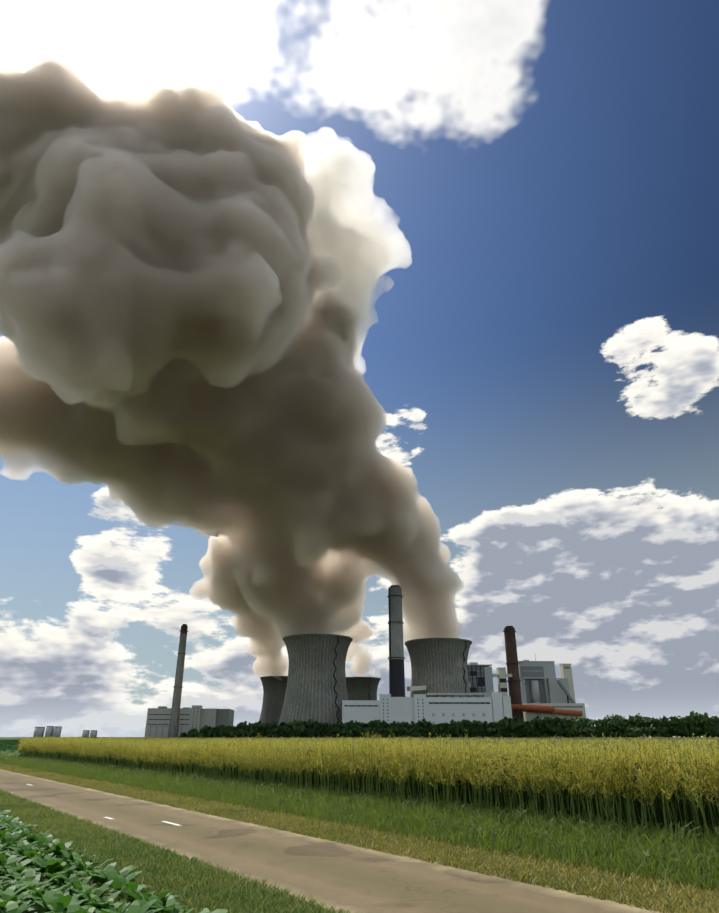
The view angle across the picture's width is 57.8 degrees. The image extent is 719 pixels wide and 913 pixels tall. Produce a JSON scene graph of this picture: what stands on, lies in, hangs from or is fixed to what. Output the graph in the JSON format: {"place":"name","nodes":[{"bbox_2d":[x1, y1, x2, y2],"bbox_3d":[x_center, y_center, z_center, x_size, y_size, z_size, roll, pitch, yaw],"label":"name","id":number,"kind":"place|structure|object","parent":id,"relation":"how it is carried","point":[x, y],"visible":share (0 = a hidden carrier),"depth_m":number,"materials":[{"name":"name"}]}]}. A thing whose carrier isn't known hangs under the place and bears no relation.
{"place":"outdoors","nodes":[
{"label":"outdoors","id":0,"kind":"place"},
{"bbox_2d":[0,737,77,739],"bbox_3d":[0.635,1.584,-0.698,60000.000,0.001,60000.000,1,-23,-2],"label":"ground","id":1,"kind":"structure","parent":0,"point":[11,738],"depth_m":804.54,"materials":[{"name":"green plant"}]},
{"bbox_2d":[0,740,22,759],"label":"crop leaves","id":2,"kind":"object","parent":1,"relation":"on","point":[9,747],"visible":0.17,"depth_m":101.18,"materials":[{"name":"green plant"}]},
{"bbox_2d":[33,726,96,737],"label":"buildings","id":3,"kind":"structure","parent":1,"relation":"on","point":[53,731],"depth_m":1722.42,"materials":[{"name":"grey metal"}]},
{"bbox_2d":[168,624,187,736],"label":"chimney","id":4,"kind":"object","parent":1,"relation":"on","point":[175,709],"visible":0.98,"depth_m":972.39,"materials":[{"name":"concrete"}]},
{"bbox_2d":[145,705,233,736],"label":"industrial building","id":5,"kind":"structure","parent":1,"relation":"on","point":[198,717],"depth_m":959.01,"materials":[{"name":"grey concrete"}]},
{"bbox_2d":[259,676,287,727],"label":"cooling tower","id":6,"kind":"structure","parent":1,"relation":"on","point":[274,689],"depth_m":1053.18,"materials":[{"name":"concrete"}]},
{"bbox_2d":[278,634,352,724],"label":"cooling tower","id":7,"kind":"structure","parent":1,"relation":"on","point":[316,688],"depth_m":781.88,"materials":[{"name":"concrete"}]},
{"bbox_2d":[149,589,574,736],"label":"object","id":8,"kind":"object","parent":1,"relation":"on","point":[415,688],"visible":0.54,"depth_m":781.33,"materials":[{"name":"rusty grey painted steel"}]},
{"bbox_2d":[346,677,380,699],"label":"cooling tower","id":9,"kind":"structure","parent":1,"relation":"on","point":[361,688],"depth_m":1060.59,"materials":[{"name":"concrete"}]},
{"bbox_2d":[11,727,718,854],"bbox_3d":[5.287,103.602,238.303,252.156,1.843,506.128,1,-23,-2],"label":"plants","id":10,"kind":"object","parent":1,"relation":"on","point":[369,790],"visible":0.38,"depth_m":13.85,"materials":[{"name":"yellow plant"}]},
{"bbox_2d":[17,729,718,806],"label":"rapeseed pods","id":11,"kind":"object","parent":10,"relation":"attached to","point":[98,748],"visible":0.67,"depth_m":14.24,"materials":[{"name":"yellow plant"}]},
{"bbox_2d":[387,585,404,696],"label":"chimney","id":12,"kind":"object","parent":1,"relation":"on","point":[397,662],"visible":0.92,"depth_m":769.61,"materials":[{"name":"concrete"}]},
{"bbox_2d":[342,692,512,737],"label":"power plant building","id":13,"kind":"structure","parent":1,"relation":"on","point":[489,707],"depth_m":729.60,"materials":[{"name":"white metal"}]},
{"bbox_2d":[405,638,471,696],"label":"cooling tower","id":14,"kind":"structure","parent":1,"relation":"on","point":[434,667],"depth_m":802.74,"materials":[{"name":"concrete"}]},
{"bbox_2d":[180,711,718,737],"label":"tree belt","id":15,"kind":"object","parent":1,"relation":"on","point":[620,722],"depth_m":552.58,"materials":[{"name":"green plant"}]},
{"bbox_2d":[503,626,523,722],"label":"chimney","id":16,"kind":"object","parent":1,"relation":"on","point":[514,680],"visible":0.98,"depth_m":873.50,"materials":[{"name":"metal"}]},
{"bbox_2d":[467,657,585,737],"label":"boiler houses","id":17,"kind":"structure","parent":1,"relation":"on","point":[539,685],"depth_m":878.38,"materials":[{"name":"metal"}]},
{"bbox_2d":[511,704,582,719],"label":"orange conveyor ducts","id":18,"kind":"object","parent":1,"relation":"on","point":[540,709],"visible":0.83,"depth_m":842.22,"materials":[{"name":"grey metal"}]},
{"bbox_2d":[0,846,95,912],"bbox_3d":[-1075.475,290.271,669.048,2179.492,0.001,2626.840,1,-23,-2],"label":"soil","id":19,"kind":"structure","parent":0,"point":[43,878],"depth_m":8.16,"materials":[{"name":"brown soil"}]},
{"bbox_2d":[0,810,227,912],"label":"beet leaves","id":20,"kind":"object","parent":19,"relation":"on","point":[50,899],"visible":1,"depth_m":7.71,"materials":[{"name":"green plant"}]},
{"bbox_2d":[0,788,359,912],"bbox_3d":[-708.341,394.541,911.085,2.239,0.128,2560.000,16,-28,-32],"label":"verge grass","id":21,"kind":"structure","parent":0,"point":[198,887],"depth_m":8.81,"materials":[{"name":"green plant"}]},
{"bbox_2d":[0,769,667,912],"bbox_3d":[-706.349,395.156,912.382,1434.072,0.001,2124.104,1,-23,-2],"label":"road","id":22,"kind":"structure","parent":0,"point":[356,878],"depth_m":9.48,"materials":[{"name":"beige asphalt"}]},
{"bbox_2d":[27,784,179,825],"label":"road markings","id":23,"kind":"object","parent":22,"relation":"on","point":[161,821],"visible":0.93,"depth_m":14.20,"materials":[{"name":"white paint"}]},
{"bbox_2d":[0,763,718,912],"bbox_3d":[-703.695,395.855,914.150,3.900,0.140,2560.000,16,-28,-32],"label":"verge grass","id":24,"kind":"structure","parent":0,"point":[660,892],"depth_m":9.96,"materials":[{"name":"green plant"}]},
{"bbox_2d":[0,753,718,892],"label":"verge weeds","id":25,"kind":"object","parent":24,"relation":"on","point":[660,860],"visible":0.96,"depth_m":11.66,"materials":[{"name":"green plant"}]},
{"bbox_2d":[0,0,718,736],"label":"sky","id":26,"kind":"structure","parent":0,"point":[310,310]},
{"bbox_2d":[181,726,718,737],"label":"shrub leaves","id":27,"kind":"object","parent":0,"point":[645,731],"visible":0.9,"depth_m":545.74,"materials":[{"name":"green plant"}]}
]}

